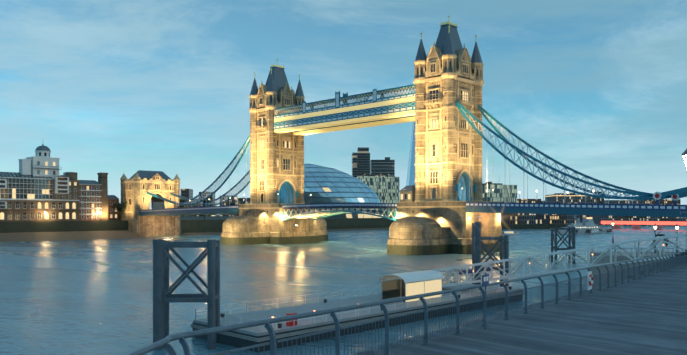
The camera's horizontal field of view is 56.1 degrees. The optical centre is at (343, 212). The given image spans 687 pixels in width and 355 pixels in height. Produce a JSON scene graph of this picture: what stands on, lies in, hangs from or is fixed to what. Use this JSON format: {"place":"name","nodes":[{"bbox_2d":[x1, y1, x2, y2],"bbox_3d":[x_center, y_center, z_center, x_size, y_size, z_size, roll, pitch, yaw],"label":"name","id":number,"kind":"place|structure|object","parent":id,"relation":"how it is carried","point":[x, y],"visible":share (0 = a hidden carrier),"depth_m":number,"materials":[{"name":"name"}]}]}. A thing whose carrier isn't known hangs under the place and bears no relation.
{"place":"outdoors","nodes":[
{"label":"outdoors","id":0,"kind":"place"},
{"bbox_2d":[0,144,79,221],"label":"warehouse building","id":1,"kind":"structure","parent":0,"point":[36,187],"depth_m":288.25,"materials":[{"name":"grey brick"}]},
{"bbox_2d":[108,195,118,219],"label":"red building","id":2,"kind":"structure","parent":0,"point":[112,200],"depth_m":317.61,"materials":[{"name":"brick"}]},
{"bbox_2d":[140,205,238,215],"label":"side span","id":3,"kind":"object","parent":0,"point":[229,209],"visible":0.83,"depth_m":284.49,"materials":[{"name":"metal"}]},
{"bbox_2d":[189,188,621,203],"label":"bridge lamps","id":4,"kind":"object","parent":3,"relation":"on","point":[493,190],"visible":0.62,"depth_m":181.29,"materials":[{"name":"white"}]},
{"bbox_2d":[0,215,397,241],"bbox_3d":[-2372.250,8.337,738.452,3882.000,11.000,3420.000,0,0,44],"label":"embankment wall","id":5,"kind":"structure","parent":0,"point":[20,231],"depth_m":304.77,"materials":[{"name":"stone"}]},
{"bbox_2d":[79,180,101,220],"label":"building","id":6,"kind":"structure","parent":5,"relation":"on","point":[90,199],"depth_m":303.51,"materials":[{"name":"clear brick"}]},
{"bbox_2d":[97,172,107,220],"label":"chimney","id":7,"kind":"object","parent":5,"relation":"on","point":[102,179],"visible":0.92,"depth_m":309.37,"materials":[{"name":"brown brick"}]},
{"bbox_2d":[112,201,126,212],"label":"tree","id":8,"kind":"object","parent":5,"relation":"on","point":[119,206],"visible":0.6,"depth_m":317.71,"materials":[{"name":"green plant"}]},
{"bbox_2d":[120,170,179,236],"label":"abutment","id":9,"kind":"object","parent":5,"relation":"on","point":[137,186],"visible":0.88,"depth_m":319.87,"materials":[{"name":"stone"}]},
{"bbox_2d":[195,198,216,218],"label":"trees","id":10,"kind":"object","parent":5,"relation":"on","point":[197,205],"visible":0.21,"depth_m":361.42,"materials":[{"name":"green plant"}]},
{"bbox_2d":[227,200,242,205],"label":"south bank tree","id":11,"kind":"object","parent":5,"relation":"on","point":[240,202],"visible":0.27,"depth_m":373.64,"materials":[{"name":"green plant"}]},
{"bbox_2d":[304,164,382,217],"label":"city hall","id":12,"kind":"structure","parent":5,"relation":"on","point":[322,184],"depth_m":455.82,"materials":[{"name":"blue glass"}]},
{"bbox_2d":[0,214,686,354],"bbox_3d":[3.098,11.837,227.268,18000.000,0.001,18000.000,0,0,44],"label":"water","id":13,"kind":"structure","parent":0,"point":[79,297],"depth_m":112.34,"materials":[{"name":"blue liquid"}]},
{"bbox_2d":[153,239,219,349],"bbox_3d":[-13.888,8.587,57.270,5.446,12.500,3.561,0,0,-3],"label":"dolphin","id":14,"kind":"object","parent":13,"relation":"in","point":[163,297],"visible":1,"depth_m":55.77,"materials":[{"name":"metal"}]},
{"bbox_2d":[221,204,327,244],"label":"pier","id":15,"kind":"structure","parent":13,"relation":"in","point":[268,225],"depth_m":242.56,"materials":[{"name":"stone"}]},
{"bbox_2d":[249,60,304,203],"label":"tower","id":16,"kind":"structure","parent":15,"relation":"on","point":[276,166],"depth_m":251.97,"materials":[{"name":"stone"}]},
{"bbox_2d":[147,135,249,207],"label":"chains","id":17,"kind":"object","parent":16,"relation":"attached to","point":[218,187],"visible":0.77,"depth_m":280.97,"materials":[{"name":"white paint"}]},
{"bbox_2d":[274,84,414,134],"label":"walkways","id":18,"kind":"structure","parent":16,"relation":"attached to","point":[383,109],"depth_m":221.32,"materials":[{"name":"white paint"}]},
{"bbox_2d":[282,203,365,220],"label":"bascule span","id":19,"kind":"object","parent":15,"relation":"attached to","point":[317,213],"visible":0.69,"depth_m":236.05,"materials":[{"name":"white paint"}]},
{"bbox_2d":[243,185,459,203],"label":"pier cabin","id":20,"kind":"object","parent":15,"relation":"on","point":[407,193],"visible":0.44,"depth_m":199.06,"materials":[{"name":"stone"}]},
{"bbox_2d":[191,270,523,351],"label":"pontoon","id":21,"kind":"object","parent":13,"relation":"on","point":[417,282],"visible":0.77,"depth_m":68.08,"materials":[{"name":"metal"}]},
{"bbox_2d":[459,269,592,329],"bbox_3d":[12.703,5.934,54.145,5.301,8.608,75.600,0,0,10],"label":"lifebuoy and sign","id":22,"kind":"object","parent":21,"relation":"on","point":[485,279],"visible":1,"depth_m":27.90,"materials":[{"name":"white paint"}]},
{"bbox_2d":[387,201,503,254],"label":"pier","id":23,"kind":"structure","parent":13,"relation":"in","point":[426,230],"depth_m":184.44,"materials":[{"name":"stone"}]},
{"bbox_2d":[336,203,397,220],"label":"bascule span","id":24,"kind":"object","parent":23,"relation":"attached to","point":[387,212],"visible":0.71,"depth_m":211.79,"materials":[{"name":"white paint"}]},
{"bbox_2d":[413,16,483,201],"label":"tower","id":25,"kind":"structure","parent":23,"relation":"on","point":[448,72],"depth_m":194.43,"materials":[{"name":"stone"}]},
{"bbox_2d":[465,202,686,217],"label":"side span","id":26,"kind":"object","parent":23,"relation":"attached to","point":[656,210],"visible":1,"depth_m":159.29,"materials":[{"name":"metal"}]},
{"bbox_2d":[455,100,686,204],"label":"chains","id":27,"kind":"object","parent":26,"relation":"on","point":[675,195],"visible":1,"depth_m":173.47,"materials":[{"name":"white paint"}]},
{"bbox_2d":[472,216,508,286],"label":"dolphin","id":28,"kind":"object","parent":13,"relation":"in","point":[477,242],"visible":0.71,"depth_m":98.27,"materials":[{"name":"metal"}]},
{"bbox_2d":[502,231,518,235],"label":"river boat","id":29,"kind":"object","parent":13,"relation":"on","point":[510,233],"visible":0.85,"depth_m":330.46,"materials":[{"name":"white paint"}]},
{"bbox_2d":[433,233,686,286],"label":"gangway","id":30,"kind":"object","parent":13,"relation":"in","point":[565,252],"visible":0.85,"depth_m":76.73,"materials":[{"name":"white paint"}]},
{"bbox_2d":[551,227,574,263],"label":"dolphin","id":31,"kind":"object","parent":13,"relation":"in","point":[571,238],"visible":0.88,"depth_m":149.26,"materials":[{"name":"metal"}]},
{"bbox_2d":[554,216,611,233],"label":"ship","id":32,"kind":"object","parent":13,"relation":"on","point":[587,226],"visible":0.83,"depth_m":363.74,"materials":[{"name":"grey"}]},
{"bbox_2d":[0,0,686,208],"label":"sky","id":33,"kind":"structure","parent":0,"point":[116,88],"materials":[{"name":"blue"}]},
{"bbox_2d":[180,121,686,228],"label":"city","id":34,"kind":"object","parent":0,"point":[379,179],"visible":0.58,"depth_m":608.74,"materials":[{"name":"concrete"}]},
{"bbox_2d":[590,248,678,287],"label":"railing","id":35,"kind":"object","parent":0,"point":[619,257],"depth_m":88.43,"materials":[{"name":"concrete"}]},
{"bbox_2d":[653,223,657,252],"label":"promenade lamp","id":36,"kind":"object","parent":35,"relation":"on","point":[655,227],"visible":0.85,"depth_m":92.20,"materials":[{"name":"paint"}]},
{"bbox_2d":[650,231,667,255],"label":"girl dolphin sculpture","id":37,"kind":"object","parent":35,"relation":"on","point":[658,234],"visible":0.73,"depth_m":84.14,"materials":[{"name":"metal"}]},
{"bbox_2d":[675,224,678,252],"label":"promenade lamp","id":38,"kind":"object","parent":35,"relation":"on","point":[676,226],"visible":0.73,"depth_m":90.26,"materials":[{"name":"paint"}]},
{"bbox_2d":[601,220,686,229],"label":"london bridge","id":39,"kind":"structure","parent":0,"point":[636,224],"depth_m":461.35,"materials":[{"name":"concrete"}]},
{"bbox_2d":[614,250,686,281],"bbox_3d":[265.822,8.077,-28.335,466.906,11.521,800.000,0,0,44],"label":"quay","id":40,"kind":"structure","parent":0,"point":[671,257],"depth_m":59.04,"materials":[{"name":"concrete"}]},
{"bbox_2d":[352,263,686,354],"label":"promenade edge","id":41,"kind":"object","parent":40,"relation":"on","point":[646,315],"depth_m":18.02,"materials":[{"name":"grey wood"}]},
{"bbox_2d":[126,251,686,354],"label":"railing","id":42,"kind":"object","parent":41,"relation":"on","point":[545,294],"visible":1,"depth_m":15.55,"materials":[{"name":"metal"}]},
{"bbox_2d":[680,149,686,213],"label":"lamp post","id":43,"kind":"object","parent":41,"relation":"on","point":[684,154],"visible":1,"depth_m":12.68,"materials":[{"name":"paint"}]}
]}

